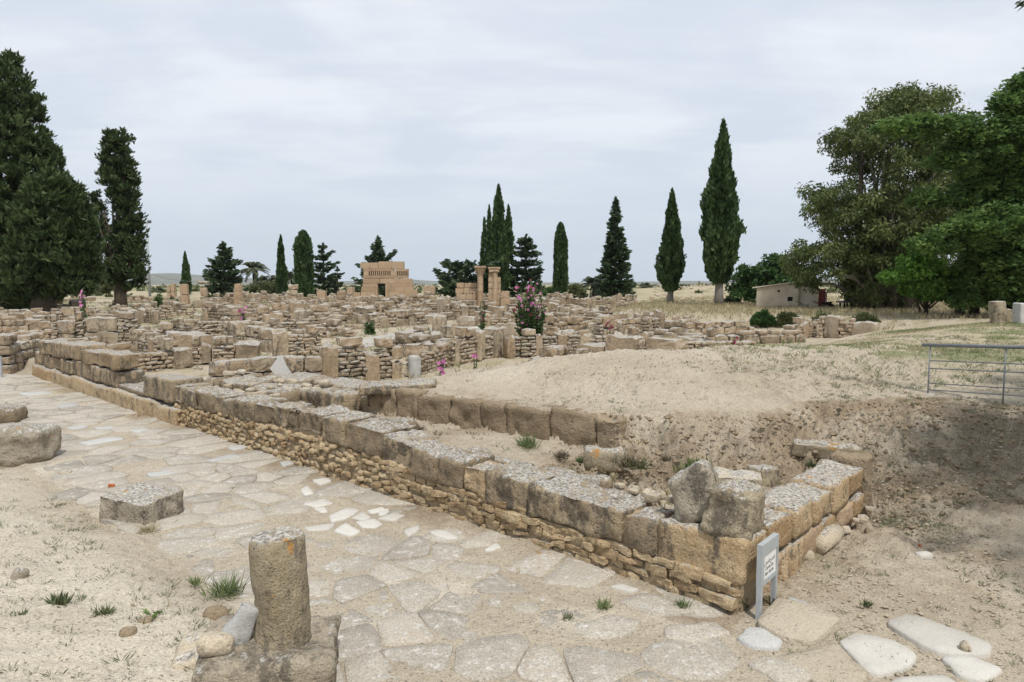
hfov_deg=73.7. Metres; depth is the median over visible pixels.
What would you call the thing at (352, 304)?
ruined wall
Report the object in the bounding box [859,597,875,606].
weed
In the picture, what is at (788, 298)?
window
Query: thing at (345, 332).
ruined wall
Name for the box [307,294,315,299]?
ruined wall
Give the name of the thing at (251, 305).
ruined wall
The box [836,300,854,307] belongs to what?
table
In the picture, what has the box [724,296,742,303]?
rounded bush
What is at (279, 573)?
column stub
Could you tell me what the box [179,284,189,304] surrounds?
block pillar
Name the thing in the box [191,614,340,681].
base block
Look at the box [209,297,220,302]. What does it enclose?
ruined wall
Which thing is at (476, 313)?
ruined wall
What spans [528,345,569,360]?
ruined wall
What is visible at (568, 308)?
ruined wall
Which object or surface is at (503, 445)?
trench weeds
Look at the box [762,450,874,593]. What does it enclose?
return wall
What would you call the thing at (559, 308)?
ruined wall
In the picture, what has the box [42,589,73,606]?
weed
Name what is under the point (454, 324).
block pillar
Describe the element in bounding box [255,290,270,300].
ruined wall
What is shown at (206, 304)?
ruined wall
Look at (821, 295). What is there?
door
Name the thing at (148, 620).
stone
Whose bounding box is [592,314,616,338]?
ruined wall
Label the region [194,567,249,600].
weed
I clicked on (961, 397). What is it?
mound sprouts
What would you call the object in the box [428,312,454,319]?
ruined wall
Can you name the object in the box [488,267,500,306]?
engaged pilaster
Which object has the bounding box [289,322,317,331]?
ruined wall
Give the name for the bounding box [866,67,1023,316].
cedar
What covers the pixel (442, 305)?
ruined wall
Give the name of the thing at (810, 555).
stone
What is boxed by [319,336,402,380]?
ruined wall
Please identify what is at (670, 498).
loose stone
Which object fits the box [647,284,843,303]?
rubble
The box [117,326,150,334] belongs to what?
ruined wall
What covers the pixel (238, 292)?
block pillar
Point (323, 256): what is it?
fir
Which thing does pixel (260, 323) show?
ruined wall
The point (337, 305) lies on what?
ruined wall
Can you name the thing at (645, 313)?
ruined wall
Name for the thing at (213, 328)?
ruined wall
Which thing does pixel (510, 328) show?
ruined wall
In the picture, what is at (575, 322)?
ruined wall
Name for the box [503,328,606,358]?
ruined wall
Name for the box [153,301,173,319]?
ruined wall
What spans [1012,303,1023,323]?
stone stump
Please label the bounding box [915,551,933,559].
stone
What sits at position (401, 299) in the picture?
ruined wall
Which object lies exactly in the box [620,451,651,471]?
weed
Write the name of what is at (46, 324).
ruined wall
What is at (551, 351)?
ruined wall
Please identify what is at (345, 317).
ruined wall
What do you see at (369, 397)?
stone block
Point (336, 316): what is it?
block pillar
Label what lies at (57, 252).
cypress
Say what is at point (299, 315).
block pillar
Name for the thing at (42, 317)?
ruined wall
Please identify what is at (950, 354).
plateau green grass
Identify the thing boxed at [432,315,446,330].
block pillar
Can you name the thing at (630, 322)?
ruined wall
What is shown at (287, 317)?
ruined wall
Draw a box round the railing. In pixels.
[921,343,1023,403]
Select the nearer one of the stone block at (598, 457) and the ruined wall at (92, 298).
the stone block at (598, 457)
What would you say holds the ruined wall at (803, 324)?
on the ground at (32, 643)
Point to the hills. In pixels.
(160, 280)
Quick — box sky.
[0,0,1023,281]
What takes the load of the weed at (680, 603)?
on the street
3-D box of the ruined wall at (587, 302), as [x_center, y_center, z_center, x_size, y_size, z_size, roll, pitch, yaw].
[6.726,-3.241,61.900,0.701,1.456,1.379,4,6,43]
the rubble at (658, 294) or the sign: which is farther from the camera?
the rubble at (658, 294)
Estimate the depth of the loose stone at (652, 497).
7.81 m
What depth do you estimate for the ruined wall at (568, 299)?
68.78 m
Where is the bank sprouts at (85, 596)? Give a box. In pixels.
[0,466,233,679]
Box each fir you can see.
[201,241,249,296]
[313,242,346,295]
[322,266,346,294]
[350,235,402,294]
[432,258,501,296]
[508,233,553,297]
[593,196,636,296]
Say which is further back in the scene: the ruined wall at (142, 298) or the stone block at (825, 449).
the ruined wall at (142, 298)
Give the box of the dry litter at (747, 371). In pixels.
[490,340,1022,418]
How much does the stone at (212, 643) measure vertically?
0.170 m
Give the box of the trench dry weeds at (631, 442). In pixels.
[383,407,684,506]
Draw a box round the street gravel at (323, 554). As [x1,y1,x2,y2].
[48,414,764,681]
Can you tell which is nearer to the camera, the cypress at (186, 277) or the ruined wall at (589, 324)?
the ruined wall at (589, 324)
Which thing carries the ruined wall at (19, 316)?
on the ground at (32, 643)
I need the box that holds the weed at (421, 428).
[418,424,429,430]
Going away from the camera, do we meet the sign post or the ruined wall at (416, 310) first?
the sign post
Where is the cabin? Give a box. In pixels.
[752,282,826,307]
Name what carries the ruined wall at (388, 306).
on the ground at (32, 643)
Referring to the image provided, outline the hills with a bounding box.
[127,273,838,284]
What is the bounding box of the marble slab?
[270,355,290,373]
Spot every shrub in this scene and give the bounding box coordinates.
[748,307,777,327]
[776,311,798,327]
[811,309,830,324]
[849,311,880,322]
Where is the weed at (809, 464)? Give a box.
[804,461,817,467]
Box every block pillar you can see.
[167,285,170,296]
[171,284,176,296]
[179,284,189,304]
[192,313,203,321]
[197,281,209,300]
[234,283,242,303]
[288,284,298,300]
[294,310,306,328]
[317,291,326,301]
[328,314,341,325]
[336,290,345,306]
[347,287,353,297]
[424,286,435,301]
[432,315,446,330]
[440,322,457,333]
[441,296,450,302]
[456,316,477,326]
[501,291,509,307]
[558,329,574,340]
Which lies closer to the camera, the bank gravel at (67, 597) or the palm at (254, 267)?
the bank gravel at (67, 597)
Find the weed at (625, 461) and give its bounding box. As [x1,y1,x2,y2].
[614,449,644,468]
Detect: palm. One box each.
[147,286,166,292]
[239,261,270,292]
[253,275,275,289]
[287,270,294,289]
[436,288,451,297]
[580,276,601,297]
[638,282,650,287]
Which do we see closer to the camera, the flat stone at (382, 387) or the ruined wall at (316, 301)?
the flat stone at (382, 387)
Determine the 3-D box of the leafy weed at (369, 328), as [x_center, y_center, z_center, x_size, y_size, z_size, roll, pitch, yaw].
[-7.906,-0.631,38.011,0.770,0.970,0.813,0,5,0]
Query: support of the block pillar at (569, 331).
on the ground at (32, 643)
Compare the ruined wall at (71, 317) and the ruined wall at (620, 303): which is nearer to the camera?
the ruined wall at (71, 317)
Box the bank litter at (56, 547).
[1,507,188,679]
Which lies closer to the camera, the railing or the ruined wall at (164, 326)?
the railing
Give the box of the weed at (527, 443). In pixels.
[512,432,540,449]
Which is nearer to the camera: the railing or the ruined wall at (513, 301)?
the railing
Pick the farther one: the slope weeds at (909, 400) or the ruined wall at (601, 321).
the ruined wall at (601, 321)
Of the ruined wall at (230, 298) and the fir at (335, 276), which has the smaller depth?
the ruined wall at (230, 298)
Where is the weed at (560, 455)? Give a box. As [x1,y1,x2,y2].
[551,449,572,458]
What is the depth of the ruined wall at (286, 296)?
81.34 m
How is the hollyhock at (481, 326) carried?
on the ground at (32, 643)
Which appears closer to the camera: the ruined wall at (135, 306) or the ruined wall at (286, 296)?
the ruined wall at (135, 306)
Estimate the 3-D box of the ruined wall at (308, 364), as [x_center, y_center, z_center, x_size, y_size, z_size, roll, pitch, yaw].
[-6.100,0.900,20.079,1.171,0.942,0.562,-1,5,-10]
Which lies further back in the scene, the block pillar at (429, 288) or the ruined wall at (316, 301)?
the block pillar at (429, 288)
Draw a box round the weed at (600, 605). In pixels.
[593,597,614,609]
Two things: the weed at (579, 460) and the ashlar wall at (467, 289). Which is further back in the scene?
the ashlar wall at (467, 289)
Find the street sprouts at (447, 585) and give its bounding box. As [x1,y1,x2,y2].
[106,472,747,680]
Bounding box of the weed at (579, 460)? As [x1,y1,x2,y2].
[574,455,582,463]
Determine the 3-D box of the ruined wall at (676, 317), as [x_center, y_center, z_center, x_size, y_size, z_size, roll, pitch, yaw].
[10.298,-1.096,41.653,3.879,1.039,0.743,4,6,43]
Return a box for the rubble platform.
[203,369,382,412]
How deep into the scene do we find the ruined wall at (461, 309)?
50.28 m
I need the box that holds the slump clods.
[541,400,1023,533]
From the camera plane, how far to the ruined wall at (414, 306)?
53.07 m
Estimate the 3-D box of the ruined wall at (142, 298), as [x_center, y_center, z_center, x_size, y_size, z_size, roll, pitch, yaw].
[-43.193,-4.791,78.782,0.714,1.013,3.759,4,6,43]
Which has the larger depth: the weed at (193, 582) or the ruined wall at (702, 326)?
the ruined wall at (702, 326)
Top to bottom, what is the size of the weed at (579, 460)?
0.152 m
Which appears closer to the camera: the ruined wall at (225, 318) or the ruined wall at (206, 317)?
the ruined wall at (225, 318)
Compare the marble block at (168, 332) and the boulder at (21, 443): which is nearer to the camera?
the boulder at (21, 443)
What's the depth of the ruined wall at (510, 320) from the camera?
45.73 m
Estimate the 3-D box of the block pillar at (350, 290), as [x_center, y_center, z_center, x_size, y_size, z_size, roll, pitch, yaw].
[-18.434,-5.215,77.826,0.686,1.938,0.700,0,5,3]
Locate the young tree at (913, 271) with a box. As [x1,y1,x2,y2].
[875,247,983,314]
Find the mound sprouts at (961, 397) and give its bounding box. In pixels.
[460,333,1023,411]
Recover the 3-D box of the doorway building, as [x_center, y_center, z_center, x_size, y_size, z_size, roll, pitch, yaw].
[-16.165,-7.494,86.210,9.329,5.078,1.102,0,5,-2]
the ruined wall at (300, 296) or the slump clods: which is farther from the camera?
the ruined wall at (300, 296)
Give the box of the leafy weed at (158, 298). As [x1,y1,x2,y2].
[153,291,162,307]
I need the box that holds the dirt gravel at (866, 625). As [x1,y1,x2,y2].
[743,401,1023,681]
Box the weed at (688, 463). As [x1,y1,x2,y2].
[672,454,714,472]
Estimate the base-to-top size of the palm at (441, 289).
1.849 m
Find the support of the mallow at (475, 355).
on the ground at (32, 643)
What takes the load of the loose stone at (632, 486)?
on the ground at (32, 643)
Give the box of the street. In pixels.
[0,369,1001,681]
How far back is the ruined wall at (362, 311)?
45.61 m
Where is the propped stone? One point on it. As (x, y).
(239, 626)
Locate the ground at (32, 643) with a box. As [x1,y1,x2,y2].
[0,285,1023,681]
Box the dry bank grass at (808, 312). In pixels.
[616,295,988,329]
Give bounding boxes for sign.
[755,533,778,619]
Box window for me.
[786,296,793,301]
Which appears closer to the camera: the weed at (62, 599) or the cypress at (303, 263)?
the weed at (62, 599)
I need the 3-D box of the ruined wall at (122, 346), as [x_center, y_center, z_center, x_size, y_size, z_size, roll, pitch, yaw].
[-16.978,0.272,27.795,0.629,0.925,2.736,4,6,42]
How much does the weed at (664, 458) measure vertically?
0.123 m
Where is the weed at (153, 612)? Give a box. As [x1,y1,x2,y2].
[141,608,161,617]
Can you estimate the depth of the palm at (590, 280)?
91.10 m
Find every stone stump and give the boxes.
[988,301,1006,323]
[1005,309,1012,322]
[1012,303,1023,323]
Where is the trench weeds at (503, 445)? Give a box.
[391,418,627,490]
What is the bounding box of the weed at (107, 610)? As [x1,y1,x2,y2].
[91,603,116,616]
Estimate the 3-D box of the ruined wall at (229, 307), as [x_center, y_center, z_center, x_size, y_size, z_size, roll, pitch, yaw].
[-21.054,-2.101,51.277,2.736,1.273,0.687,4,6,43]
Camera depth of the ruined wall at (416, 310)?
48.03 m
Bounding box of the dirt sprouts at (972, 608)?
[762,402,1023,681]
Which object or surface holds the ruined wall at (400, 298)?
on the ground at (32, 643)
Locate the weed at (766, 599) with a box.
[762,590,787,605]
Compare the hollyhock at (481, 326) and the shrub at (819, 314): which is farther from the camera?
the shrub at (819, 314)
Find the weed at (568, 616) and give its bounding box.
[561,610,574,620]
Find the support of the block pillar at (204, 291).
on the ground at (32, 643)
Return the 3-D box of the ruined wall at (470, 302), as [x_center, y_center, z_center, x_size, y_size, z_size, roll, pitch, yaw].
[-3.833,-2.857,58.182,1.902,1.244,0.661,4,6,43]
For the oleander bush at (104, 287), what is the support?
on the ground at (32, 643)
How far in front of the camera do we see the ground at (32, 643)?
9.24 m
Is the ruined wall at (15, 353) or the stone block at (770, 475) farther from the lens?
the ruined wall at (15, 353)
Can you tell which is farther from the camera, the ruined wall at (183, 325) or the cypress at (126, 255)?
the cypress at (126, 255)
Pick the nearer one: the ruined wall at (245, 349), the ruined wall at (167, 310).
the ruined wall at (245, 349)
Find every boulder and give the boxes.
[0,404,27,423]
[0,422,61,466]
[667,459,718,522]
[700,478,765,540]
[816,523,844,554]
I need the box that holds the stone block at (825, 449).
[791,439,862,459]
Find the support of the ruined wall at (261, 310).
on the ground at (32, 643)
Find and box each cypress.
[0,47,69,309]
[0,165,107,314]
[88,126,151,306]
[179,251,191,293]
[275,234,288,293]
[292,229,314,297]
[478,184,515,291]
[552,221,568,293]
[654,187,686,303]
[698,118,746,304]
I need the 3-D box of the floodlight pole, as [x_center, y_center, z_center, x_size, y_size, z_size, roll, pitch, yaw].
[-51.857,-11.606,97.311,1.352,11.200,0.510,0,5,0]
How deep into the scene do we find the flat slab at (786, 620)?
6.31 m
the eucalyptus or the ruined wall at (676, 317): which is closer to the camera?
the ruined wall at (676, 317)
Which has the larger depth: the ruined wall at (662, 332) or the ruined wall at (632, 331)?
the ruined wall at (662, 332)
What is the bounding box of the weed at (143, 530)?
[134,520,165,534]
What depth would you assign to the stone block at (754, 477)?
9.16 m
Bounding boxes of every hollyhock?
[79,287,87,317]
[238,306,246,320]
[478,300,485,329]
[512,279,546,352]
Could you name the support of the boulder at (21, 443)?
on the ground at (32, 643)
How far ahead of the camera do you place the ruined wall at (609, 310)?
46.20 m
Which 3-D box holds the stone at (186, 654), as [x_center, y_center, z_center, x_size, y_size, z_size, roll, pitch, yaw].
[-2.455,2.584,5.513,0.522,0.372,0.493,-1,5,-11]
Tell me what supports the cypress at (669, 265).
on the ground at (32, 643)
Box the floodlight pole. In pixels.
[144,220,151,296]
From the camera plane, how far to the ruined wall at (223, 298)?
79.50 m
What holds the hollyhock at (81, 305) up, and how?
on the ground at (32, 643)
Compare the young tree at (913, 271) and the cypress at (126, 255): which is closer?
the young tree at (913, 271)
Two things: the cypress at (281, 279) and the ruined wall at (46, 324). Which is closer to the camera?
the ruined wall at (46, 324)
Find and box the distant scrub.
[85,281,838,296]
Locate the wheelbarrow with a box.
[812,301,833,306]
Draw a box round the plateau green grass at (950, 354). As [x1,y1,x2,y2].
[712,321,1023,389]
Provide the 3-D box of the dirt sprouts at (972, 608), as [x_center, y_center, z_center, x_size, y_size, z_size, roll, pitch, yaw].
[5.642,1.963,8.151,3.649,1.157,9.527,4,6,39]
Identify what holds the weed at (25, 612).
on the ground at (32, 643)
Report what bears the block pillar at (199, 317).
on the ground at (32, 643)
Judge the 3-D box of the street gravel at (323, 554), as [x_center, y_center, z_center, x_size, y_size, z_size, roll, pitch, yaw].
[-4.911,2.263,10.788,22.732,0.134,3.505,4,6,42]
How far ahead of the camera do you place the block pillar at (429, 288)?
79.20 m
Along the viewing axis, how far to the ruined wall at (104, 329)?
30.37 m
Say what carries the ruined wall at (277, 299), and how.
on the ground at (32, 643)
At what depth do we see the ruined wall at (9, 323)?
36.39 m
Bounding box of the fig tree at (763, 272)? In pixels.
[725,252,802,303]
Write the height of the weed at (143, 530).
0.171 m
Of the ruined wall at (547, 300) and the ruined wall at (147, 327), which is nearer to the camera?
the ruined wall at (147, 327)
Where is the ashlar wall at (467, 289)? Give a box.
[455,283,477,305]
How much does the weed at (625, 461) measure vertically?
0.246 m
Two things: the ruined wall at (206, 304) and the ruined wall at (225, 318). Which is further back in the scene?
the ruined wall at (206, 304)
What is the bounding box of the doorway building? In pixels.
[346,261,417,297]
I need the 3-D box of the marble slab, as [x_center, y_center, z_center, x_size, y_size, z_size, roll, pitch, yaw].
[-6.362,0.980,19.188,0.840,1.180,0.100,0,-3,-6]
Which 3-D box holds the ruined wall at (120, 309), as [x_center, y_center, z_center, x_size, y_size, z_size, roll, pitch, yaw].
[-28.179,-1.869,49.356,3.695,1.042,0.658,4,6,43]
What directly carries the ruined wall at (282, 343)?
on the ground at (32, 643)
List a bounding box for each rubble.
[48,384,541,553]
[142,305,731,369]
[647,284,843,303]
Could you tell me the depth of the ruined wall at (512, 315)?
45.98 m
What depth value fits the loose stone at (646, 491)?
8.05 m
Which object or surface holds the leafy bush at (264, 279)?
on the ground at (32, 643)
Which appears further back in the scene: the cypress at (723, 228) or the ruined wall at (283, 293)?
the ruined wall at (283, 293)
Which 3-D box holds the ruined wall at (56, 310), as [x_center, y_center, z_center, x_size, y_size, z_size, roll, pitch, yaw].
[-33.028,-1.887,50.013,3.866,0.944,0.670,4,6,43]
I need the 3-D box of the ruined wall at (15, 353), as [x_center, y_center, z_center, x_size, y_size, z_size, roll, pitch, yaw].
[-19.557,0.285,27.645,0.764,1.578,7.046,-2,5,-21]
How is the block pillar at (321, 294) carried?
on the ground at (32, 643)
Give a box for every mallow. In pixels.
[437,357,445,375]
[472,353,477,368]
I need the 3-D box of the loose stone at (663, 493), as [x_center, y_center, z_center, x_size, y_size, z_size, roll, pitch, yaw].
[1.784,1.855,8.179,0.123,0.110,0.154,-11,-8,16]
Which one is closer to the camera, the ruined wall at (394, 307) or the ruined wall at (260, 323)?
the ruined wall at (260, 323)
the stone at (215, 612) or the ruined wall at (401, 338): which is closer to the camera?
the stone at (215, 612)
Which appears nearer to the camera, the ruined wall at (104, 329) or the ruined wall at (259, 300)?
the ruined wall at (104, 329)
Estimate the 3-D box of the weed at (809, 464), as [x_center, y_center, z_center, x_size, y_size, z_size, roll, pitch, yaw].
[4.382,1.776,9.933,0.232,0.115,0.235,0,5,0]
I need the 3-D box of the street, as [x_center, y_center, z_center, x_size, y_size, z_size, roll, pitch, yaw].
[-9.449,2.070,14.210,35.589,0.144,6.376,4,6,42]
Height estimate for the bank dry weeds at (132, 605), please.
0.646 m
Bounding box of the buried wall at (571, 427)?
[366,387,626,447]
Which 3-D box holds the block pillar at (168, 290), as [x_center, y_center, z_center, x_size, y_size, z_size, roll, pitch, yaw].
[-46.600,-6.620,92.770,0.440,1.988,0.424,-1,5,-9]
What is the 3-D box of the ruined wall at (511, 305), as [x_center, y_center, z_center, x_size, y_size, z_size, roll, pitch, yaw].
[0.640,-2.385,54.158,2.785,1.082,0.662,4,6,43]
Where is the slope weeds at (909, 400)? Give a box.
[865,393,1023,543]
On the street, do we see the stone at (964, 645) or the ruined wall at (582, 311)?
the stone at (964, 645)
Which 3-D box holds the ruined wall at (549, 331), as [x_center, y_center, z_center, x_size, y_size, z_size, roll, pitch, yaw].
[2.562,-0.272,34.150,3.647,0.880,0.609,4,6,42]
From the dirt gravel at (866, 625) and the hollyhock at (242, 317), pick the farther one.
the hollyhock at (242, 317)
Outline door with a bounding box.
[818,289,825,306]
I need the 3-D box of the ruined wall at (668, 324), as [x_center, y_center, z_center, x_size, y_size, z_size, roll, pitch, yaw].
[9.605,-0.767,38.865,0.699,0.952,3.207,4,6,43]
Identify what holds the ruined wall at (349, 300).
on the ground at (32, 643)
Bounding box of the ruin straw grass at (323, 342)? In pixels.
[51,301,817,384]
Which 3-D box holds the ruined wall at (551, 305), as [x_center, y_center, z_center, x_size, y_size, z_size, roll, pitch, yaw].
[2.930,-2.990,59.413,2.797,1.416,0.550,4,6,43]
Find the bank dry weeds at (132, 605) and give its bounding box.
[0,464,222,681]
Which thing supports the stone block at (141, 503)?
on the ground at (32, 643)
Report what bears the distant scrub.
on the ground at (32, 643)
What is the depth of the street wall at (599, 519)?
9.58 m
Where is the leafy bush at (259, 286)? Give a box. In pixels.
[248,279,277,293]
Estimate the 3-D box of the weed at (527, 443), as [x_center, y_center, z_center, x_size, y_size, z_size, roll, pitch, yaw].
[0.263,1.642,11.484,0.614,0.304,0.714,0,5,0]
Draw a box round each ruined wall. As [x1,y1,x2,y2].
[0,307,28,312]
[0,311,49,319]
[0,312,24,325]
[0,316,42,332]
[0,329,53,373]
[12,321,52,339]
[24,306,88,321]
[26,315,44,325]
[30,308,42,314]
[50,308,60,315]
[50,311,142,344]
[54,299,85,308]
[64,295,95,300]
[67,336,130,350]
[68,316,85,337]
[73,307,96,317]
[91,309,140,321]
[110,301,156,310]
[110,308,131,317]
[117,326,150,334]
[122,322,173,334]
[127,295,153,302]
[129,329,184,353]
[134,338,192,371]
[136,307,159,323]
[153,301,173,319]
[162,296,190,301]
[163,299,187,311]
[171,318,195,331]
[173,308,195,315]
[175,331,235,359]
[184,319,221,335]
[186,300,219,307]
[191,335,260,365]
[202,301,213,313]
[204,303,238,320]
[204,307,224,320]
[204,316,253,328]
[206,356,273,385]
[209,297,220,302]
[213,293,226,302]
[220,302,259,308]
[222,320,286,352]
[223,305,237,311]
[226,293,233,303]
[231,306,271,320]
[233,289,255,302]
[233,309,268,324]
[243,321,267,326]
[247,309,259,314]
[249,298,261,303]
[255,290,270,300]
[262,308,303,324]
[267,296,285,302]
[267,318,279,328]
[271,292,288,295]
[271,293,288,298]
[271,300,328,315]
[271,325,322,357]
[271,355,293,361]
[276,318,322,330]
[280,298,325,308]
[285,356,321,374]
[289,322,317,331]
[291,327,337,337]
[297,293,308,299]
[306,310,353,323]
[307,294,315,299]
[312,344,377,364]
[319,317,355,336]
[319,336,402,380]
[323,302,358,313]
[325,302,342,308]
[326,295,336,301]
[328,307,355,314]
[344,298,361,304]
[344,310,397,329]
[346,294,361,300]
[346,302,367,306]
[352,305,380,323]
[360,301,393,313]
[362,296,370,301]
[368,295,398,306]
[387,294,410,304]
[391,310,439,326]
[391,331,449,356]
[393,301,410,308]
[395,304,431,312]
[396,303,410,308]
[398,296,408,303]
[399,306,427,318]
[405,339,450,375]
[410,294,434,303]
[413,327,430,333]
[421,297,463,312]
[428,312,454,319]
[441,325,508,366]
[453,303,487,319]
[458,300,476,305]
[468,305,476,309]
[474,310,496,317]
[478,312,514,325]
[478,317,512,322]
[483,293,501,300]
[487,302,497,310]
[488,305,516,317]
[494,323,519,336]
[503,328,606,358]
[506,304,516,310]
[508,305,525,322]
[509,297,535,303]
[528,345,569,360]
[530,345,592,360]
[535,299,558,311]
[535,313,582,331]
[540,307,586,317]
[541,327,594,338]
[542,297,560,305]
[546,292,572,297]
[551,304,591,313]
[561,294,595,307]
[563,306,583,312]
[565,309,615,328]
[576,331,684,352]
[580,297,592,308]
[583,319,624,334]
[591,306,615,315]
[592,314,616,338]
[595,297,611,304]
[611,293,637,306]
[612,311,632,318]
[616,300,627,307]
[616,317,640,329]
[624,327,648,338]
[633,311,653,317]
[638,309,664,333]
[648,327,704,336]
[652,314,709,327]
[652,335,755,348]
[664,319,698,328]
[665,327,715,346]
[678,330,805,344]
[680,321,754,333]
[783,317,812,337]
[809,319,824,336]
[818,315,879,337]
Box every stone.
[10,567,29,579]
[119,626,137,637]
[137,616,152,623]
[171,631,205,669]
[196,630,233,657]
[203,605,228,619]
[221,602,258,645]
[358,378,436,395]
[614,483,625,489]
[628,485,639,493]
[628,488,638,494]
[641,488,655,497]
[644,492,661,502]
[658,491,665,499]
[667,495,673,503]
[804,550,815,560]
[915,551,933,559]
[959,640,971,651]
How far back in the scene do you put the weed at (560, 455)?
10.82 m
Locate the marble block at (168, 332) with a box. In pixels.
[166,331,185,334]
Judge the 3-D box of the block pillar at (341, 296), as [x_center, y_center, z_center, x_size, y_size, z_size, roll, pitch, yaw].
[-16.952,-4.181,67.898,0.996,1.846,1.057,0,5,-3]
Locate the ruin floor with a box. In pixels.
[362,328,460,347]
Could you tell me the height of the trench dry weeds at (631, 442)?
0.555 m
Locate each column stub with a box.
[249,526,311,650]
[408,355,420,378]
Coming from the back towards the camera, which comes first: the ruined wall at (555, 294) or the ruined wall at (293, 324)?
the ruined wall at (555, 294)
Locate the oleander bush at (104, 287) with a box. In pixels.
[94,275,113,295]
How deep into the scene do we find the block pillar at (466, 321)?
40.42 m
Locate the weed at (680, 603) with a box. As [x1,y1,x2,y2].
[673,594,692,608]
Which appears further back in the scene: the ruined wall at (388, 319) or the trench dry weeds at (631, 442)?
the ruined wall at (388, 319)
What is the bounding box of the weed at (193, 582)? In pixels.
[185,574,210,586]
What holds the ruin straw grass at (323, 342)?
on the ground at (32, 643)
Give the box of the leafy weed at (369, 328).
[363,321,376,334]
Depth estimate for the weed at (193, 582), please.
7.21 m
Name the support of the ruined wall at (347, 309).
on the ground at (32, 643)
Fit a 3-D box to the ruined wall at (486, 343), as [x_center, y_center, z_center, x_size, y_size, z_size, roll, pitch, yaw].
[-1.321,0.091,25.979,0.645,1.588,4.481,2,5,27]
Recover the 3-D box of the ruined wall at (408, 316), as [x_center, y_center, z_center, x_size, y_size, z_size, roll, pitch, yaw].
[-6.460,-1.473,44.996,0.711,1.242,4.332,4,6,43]
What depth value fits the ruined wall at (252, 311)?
49.13 m
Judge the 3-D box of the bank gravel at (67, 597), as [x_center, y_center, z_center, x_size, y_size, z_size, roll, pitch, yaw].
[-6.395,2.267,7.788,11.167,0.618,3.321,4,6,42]
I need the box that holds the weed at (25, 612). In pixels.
[9,608,27,616]
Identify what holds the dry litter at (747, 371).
on the ground at (32, 643)
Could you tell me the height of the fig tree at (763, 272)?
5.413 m
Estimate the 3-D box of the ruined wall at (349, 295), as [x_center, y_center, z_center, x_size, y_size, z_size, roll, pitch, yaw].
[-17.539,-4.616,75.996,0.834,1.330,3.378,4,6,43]
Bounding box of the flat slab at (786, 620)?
[758,597,839,645]
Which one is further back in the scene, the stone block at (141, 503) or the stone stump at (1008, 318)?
the stone stump at (1008, 318)
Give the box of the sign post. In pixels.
[0,356,2,376]
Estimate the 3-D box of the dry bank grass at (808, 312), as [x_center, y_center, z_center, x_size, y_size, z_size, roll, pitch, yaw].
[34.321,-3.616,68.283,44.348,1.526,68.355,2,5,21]
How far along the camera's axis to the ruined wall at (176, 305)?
58.90 m
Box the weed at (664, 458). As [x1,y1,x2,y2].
[658,454,677,461]
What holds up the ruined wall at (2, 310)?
on the ground at (32, 643)
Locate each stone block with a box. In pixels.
[99,483,183,524]
[367,395,374,405]
[583,445,624,472]
[713,466,761,484]
[747,464,779,487]
[791,439,862,459]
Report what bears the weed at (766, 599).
on the ground at (32, 643)
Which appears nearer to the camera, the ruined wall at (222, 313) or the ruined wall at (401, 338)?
the ruined wall at (401, 338)
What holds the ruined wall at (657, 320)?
on the ground at (32, 643)
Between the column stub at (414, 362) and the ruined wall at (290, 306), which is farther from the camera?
the ruined wall at (290, 306)
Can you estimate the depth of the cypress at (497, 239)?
90.61 m
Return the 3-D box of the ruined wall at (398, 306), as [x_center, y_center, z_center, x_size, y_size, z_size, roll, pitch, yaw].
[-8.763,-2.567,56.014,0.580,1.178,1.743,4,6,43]
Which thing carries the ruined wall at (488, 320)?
on the ground at (32, 643)
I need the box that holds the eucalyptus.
[776,80,983,309]
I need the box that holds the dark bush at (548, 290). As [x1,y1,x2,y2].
[538,286,553,296]
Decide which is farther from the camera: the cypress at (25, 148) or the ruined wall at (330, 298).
the ruined wall at (330, 298)
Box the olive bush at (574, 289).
[567,283,588,298]
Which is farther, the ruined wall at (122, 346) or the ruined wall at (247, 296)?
the ruined wall at (247, 296)
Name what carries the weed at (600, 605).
on the ground at (32, 643)
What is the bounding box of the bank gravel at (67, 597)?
[0,490,199,681]
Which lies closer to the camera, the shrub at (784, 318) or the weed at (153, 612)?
the weed at (153, 612)
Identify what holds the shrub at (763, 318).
on the ground at (32, 643)
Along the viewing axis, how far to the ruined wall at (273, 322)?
40.42 m
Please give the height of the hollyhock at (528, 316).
3.296 m
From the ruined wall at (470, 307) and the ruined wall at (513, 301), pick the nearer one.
the ruined wall at (470, 307)
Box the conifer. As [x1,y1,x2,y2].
[1014,0,1023,11]
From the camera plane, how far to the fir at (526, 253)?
91.58 m
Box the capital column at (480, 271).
[474,266,485,306]
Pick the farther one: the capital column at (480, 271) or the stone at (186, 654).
the capital column at (480, 271)
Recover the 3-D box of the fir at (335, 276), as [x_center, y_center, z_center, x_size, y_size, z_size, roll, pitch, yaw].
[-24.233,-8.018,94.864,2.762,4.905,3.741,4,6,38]
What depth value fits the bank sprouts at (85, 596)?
6.50 m
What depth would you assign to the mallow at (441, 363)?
18.61 m
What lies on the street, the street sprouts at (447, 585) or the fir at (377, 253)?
the street sprouts at (447, 585)
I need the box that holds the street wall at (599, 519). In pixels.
[32,338,765,612]

